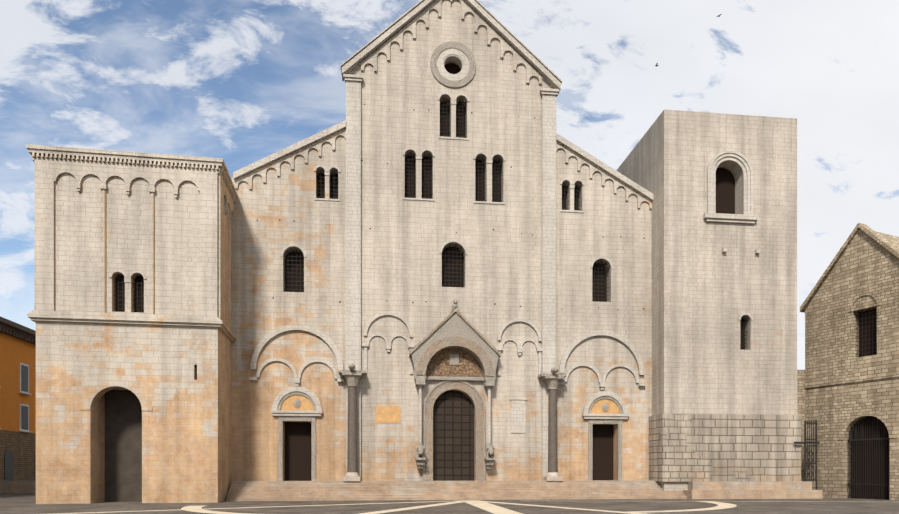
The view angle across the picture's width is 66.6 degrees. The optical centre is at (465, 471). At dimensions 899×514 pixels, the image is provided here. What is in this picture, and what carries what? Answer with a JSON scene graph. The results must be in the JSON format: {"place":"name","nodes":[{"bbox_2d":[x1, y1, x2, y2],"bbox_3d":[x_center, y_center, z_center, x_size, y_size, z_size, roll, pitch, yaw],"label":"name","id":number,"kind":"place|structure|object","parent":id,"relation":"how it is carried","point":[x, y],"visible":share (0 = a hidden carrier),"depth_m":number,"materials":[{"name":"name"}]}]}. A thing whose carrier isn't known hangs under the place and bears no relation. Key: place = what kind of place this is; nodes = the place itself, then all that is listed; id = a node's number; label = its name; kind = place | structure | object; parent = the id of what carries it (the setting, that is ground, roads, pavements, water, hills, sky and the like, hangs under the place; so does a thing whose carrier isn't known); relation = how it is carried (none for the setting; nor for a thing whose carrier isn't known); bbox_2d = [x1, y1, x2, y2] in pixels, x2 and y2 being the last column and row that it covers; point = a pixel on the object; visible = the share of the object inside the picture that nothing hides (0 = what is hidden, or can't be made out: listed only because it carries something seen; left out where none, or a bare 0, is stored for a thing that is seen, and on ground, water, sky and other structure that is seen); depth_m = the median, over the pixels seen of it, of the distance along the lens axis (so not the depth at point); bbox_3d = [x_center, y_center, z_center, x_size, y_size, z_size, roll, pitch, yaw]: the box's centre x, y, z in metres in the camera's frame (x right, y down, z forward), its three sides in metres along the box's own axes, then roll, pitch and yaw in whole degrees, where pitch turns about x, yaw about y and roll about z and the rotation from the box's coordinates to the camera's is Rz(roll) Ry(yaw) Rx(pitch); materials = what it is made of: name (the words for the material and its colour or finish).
{"place":"outdoors","nodes":[
{"label":"outdoors","id":0,"kind":"place"},
{"bbox_2d":[0,332,35,480],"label":"orange building","id":1,"kind":"structure","parent":0,"point":[15,352],"depth_m":57.12,"materials":[{"name":"orange paint"}]},
{"bbox_2d":[0,363,31,432],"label":"orange building frames","id":2,"kind":"structure","parent":1,"relation":"attached to","point":[26,393],"depth_m":58.41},
{"bbox_2d":[0,430,35,480],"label":"stone wall","id":3,"kind":"structure","parent":1,"relation":"attached to","point":[21,446],"depth_m":57.76,"materials":[{"name":"brown stone"}]},
{"bbox_2d":[0,316,35,344],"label":"roof eave","id":4,"kind":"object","parent":1,"relation":"attached to","point":[15,330],"depth_m":56.53,"materials":[{"name":"grey stone"}]},
{"bbox_2d":[231,0,651,480],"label":"facade wall","id":5,"kind":"structure","parent":0,"point":[402,241],"depth_m":44.75,"materials":[{"name":"beige stone"}]},
{"bbox_2d":[233,0,653,480],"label":"facade trim","id":6,"kind":"structure","parent":5,"relation":"attached to","point":[351,123],"depth_m":44.45,"materials":[{"name":"beige stone"}]},
{"bbox_2d":[0,493,898,513],"bbox_3d":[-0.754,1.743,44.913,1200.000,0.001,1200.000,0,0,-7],"label":"ground","id":7,"kind":"structure","parent":0,"point":[18,504],"depth_m":34.31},
{"bbox_2d":[0,481,35,493],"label":"parapet","id":8,"kind":"structure","parent":7,"relation":"on","point":[17,487],"depth_m":54.68,"materials":[{"name":"stone"}]},
{"bbox_2d":[36,173,231,503],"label":"tower","id":9,"kind":"structure","parent":7,"relation":"on","point":[181,376],"depth_m":37.95,"materials":[{"name":"stone"}]},
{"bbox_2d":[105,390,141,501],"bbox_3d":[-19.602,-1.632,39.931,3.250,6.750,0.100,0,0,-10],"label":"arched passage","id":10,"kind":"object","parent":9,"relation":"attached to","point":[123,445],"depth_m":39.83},
{"bbox_2d":[114,274,143,312],"bbox_3d":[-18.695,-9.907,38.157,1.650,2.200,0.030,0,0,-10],"label":"window grilles","id":11,"kind":"object","parent":9,"relation":"attached to","point":[137,296],"visible":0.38,"depth_m":38.17,"materials":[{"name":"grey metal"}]},
{"bbox_2d":[26,144,236,410],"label":"tower trim","id":12,"kind":"structure","parent":9,"relation":"attached to","point":[116,158],"depth_m":37.65,"materials":[{"name":"stone"}]},
{"bbox_2d":[34,160,234,329],"bbox_3d":[-19.270,-12.732,42.380,9.620,8.150,9.620,0,0,-10],"label":"blind arcade","id":13,"kind":"object","parent":9,"relation":"attached to","point":[215,197],"visible":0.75,"depth_m":37.90,"materials":[{"name":"stone"}]},
{"bbox_2d":[53,500,824,513],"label":"pavement stripes","id":14,"kind":"object","parent":7,"relation":"on","point":[489,507],"visible":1,"depth_m":32.37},
{"bbox_2d":[285,63,612,480],"bbox_3d":[-3.058,-14.982,60.205,27.850,33.450,29.080,0,0,-7],"label":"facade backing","id":15,"kind":"object","parent":7,"relation":"on","point":[297,451],"depth_m":45.77,"materials":[{"name":"black"}]},
{"bbox_2d":[376,406,400,422],"bbox_3d":[-4.995,-3.707,44.372,1.590,1.100,0.030,0,0,-7],"label":"plaque","id":16,"kind":"object","parent":15,"relation":"attached to","point":[388,414],"visible":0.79,"depth_m":44.36,"materials":[{"name":"stone"}]},
{"bbox_2d":[235,0,651,208],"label":"lombard bands","id":17,"kind":"object","parent":15,"relation":"attached to","point":[492,33],"visible":0.98,"depth_m":44.66,"materials":[{"name":"stone"}]},
{"bbox_2d":[284,101,608,301],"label":"window grilles","id":18,"kind":"object","parent":15,"relation":"attached to","point":[478,196],"visible":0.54,"depth_m":45.29,"materials":[{"name":"grey metal"}]},
{"bbox_2d":[280,92,613,268],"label":"window frames","id":19,"kind":"structure","parent":15,"relation":"attached to","point":[490,160],"depth_m":44.87,"materials":[{"name":"stone"}]},
{"bbox_2d":[277,299,622,480],"bbox_3d":[-0.549,-5.287,44.071,22.740,11.760,1.820,0,0,-7],"label":"carved portal trim","id":20,"kind":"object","parent":15,"relation":"attached to","point":[455,324],"visible":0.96,"depth_m":44.24,"materials":[{"name":"beige stone"}]},
{"bbox_2d":[281,394,619,413],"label":"door lunettes","id":21,"kind":"object","parent":15,"relation":"attached to","point":[306,404],"visible":0.71,"depth_m":43.76,"materials":[{"name":"stone"}]},
{"bbox_2d":[257,104,644,309],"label":"putlog holes","id":22,"kind":"object","parent":15,"relation":"attached to","point":[456,232],"visible":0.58,"depth_m":44.68,"materials":[{"name":"black"}]},
{"bbox_2d":[347,386,556,471],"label":"columns","id":23,"kind":"structure","parent":15,"relation":"attached to","point":[352,433],"depth_m":43.36,"materials":[{"name":"stone"}]},
{"bbox_2d":[430,41,475,87],"bbox_3d":[-0.798,-26.667,44.857,3.000,3.000,0.100,0,0,-7],"label":"round window frame","id":24,"kind":"object","parent":15,"relation":"attached to","point":[466,79],"visible":0.85,"depth_m":44.81,"materials":[{"name":"beige stone"}]},
{"bbox_2d":[433,390,473,480],"bbox_3d":[-0.796,-2.402,45.411,2.800,5.990,0.100,0,0,-7],"label":"door","id":25,"kind":"structure","parent":15,"relation":"attached to","point":[443,438],"depth_m":45.35,"materials":[{"name":"brown wood"}]},
{"bbox_2d":[437,48,469,80],"bbox_3d":[-0.831,-26.667,45.125,2.160,2.160,0.560,0,0,-7],"label":"round window surround","id":26,"kind":"object","parent":15,"relation":"attached to","point":[454,54],"visible":0.96,"depth_m":44.87,"materials":[{"name":"stone"}]},
{"bbox_2d":[453,391,453,480],"bbox_3d":[-0.808,-2.377,45.349,0.040,5.940,0.040,0,0,-7],"label":"door meeting stile","id":27,"kind":"object","parent":15,"relation":"attached to","point":[453,435],"depth_m":45.33,"materials":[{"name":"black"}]},
{"bbox_2d":[426,348,482,376],"bbox_3d":[-0.733,-7.157,44.900,3.840,1.920,0.030,0,0,-7],"label":"tympanum","id":28,"kind":"object","parent":15,"relation":"attached to","point":[469,365],"visible":0.9,"depth_m":44.89,"materials":[{"name":"beige stone"}]},
{"bbox_2d":[409,309,500,480],"bbox_3d":[-0.679,-4.957,44.468,5.900,11.100,0.900,0,0,-7],"label":"portal surround","id":29,"kind":"object","parent":15,"relation":"attached to","point":[440,344],"visible":0.94,"depth_m":44.56,"materials":[{"name":"stone"}]},
{"bbox_2d":[226,480,686,500],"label":"steps","id":30,"kind":"structure","parent":7,"relation":"on","point":[384,490],"depth_m":42.96,"materials":[{"name":"stone"}]},
{"bbox_2d":[616,109,796,490],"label":"tower","id":31,"kind":"structure","parent":7,"relation":"on","point":[706,292],"depth_m":45.12,"materials":[{"name":"stone"}]},
{"bbox_2d":[716,168,744,349],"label":"tower windows","id":32,"kind":"structure","parent":31,"relation":"attached to","point":[725,191],"depth_m":46.18,"materials":[{"name":"black"}]},
{"bbox_2d":[703,150,759,320],"bbox_3d":[17.474,-15.552,45.076,3.820,11.110,0.600,0,0,-7],"label":"window surround","id":33,"kind":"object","parent":31,"relation":"attached to","point":[744,163],"depth_m":44.93,"materials":[{"name":"stone"}]},
{"bbox_2d":[740,320,747,349],"bbox_3d":[18.447,-9.207,45.600,0.720,2.300,0.030,0,0,-7],"label":"window grille","id":34,"kind":"object","parent":31,"relation":"attached to","point":[742,335],"visible":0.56,"depth_m":45.58,"materials":[{"name":"grey metal"}]},
{"bbox_2d":[683,481,821,498],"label":"stone steps","id":35,"kind":"structure","parent":7,"relation":"on","point":[758,490],"depth_m":44.21,"materials":[{"name":"stone"}]},
{"bbox_2d":[649,414,800,481],"bbox_3d":[16.936,-1.557,49.624,9.630,4.400,9.600,0,0,-7],"label":"tower stone base","id":36,"kind":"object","parent":35,"relation":"on","point":[714,448],"visible":0.79,"depth_m":44.87,"materials":[{"name":"beige stone"}]},
{"bbox_2d":[794,420,819,489],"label":"iron gate","id":37,"kind":"structure","parent":7,"relation":"on","point":[812,453],"depth_m":45.25,"materials":[{"name":"grey metal"}]},
{"bbox_2d":[0,0,898,369],"label":"sky","id":38,"kind":"structure","parent":0,"point":[241,83],"materials":[{"name":"blue"}]},
{"bbox_2d":[797,370,804,480],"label":"stone wall","id":39,"kind":"structure","parent":0,"point":[800,393],"depth_m":60.80,"materials":[{"name":"stone"}]},
{"bbox_2d":[805,229,898,499],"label":"building","id":40,"kind":"structure","parent":0,"point":[866,262],"depth_m":44.21,"materials":[{"name":"beige stone"}]},
{"bbox_2d":[800,223,898,439],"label":"building trim","id":41,"kind":"structure","parent":40,"relation":"attached to","point":[894,250],"depth_m":43.74,"materials":[{"name":"beige stone"}]}
]}

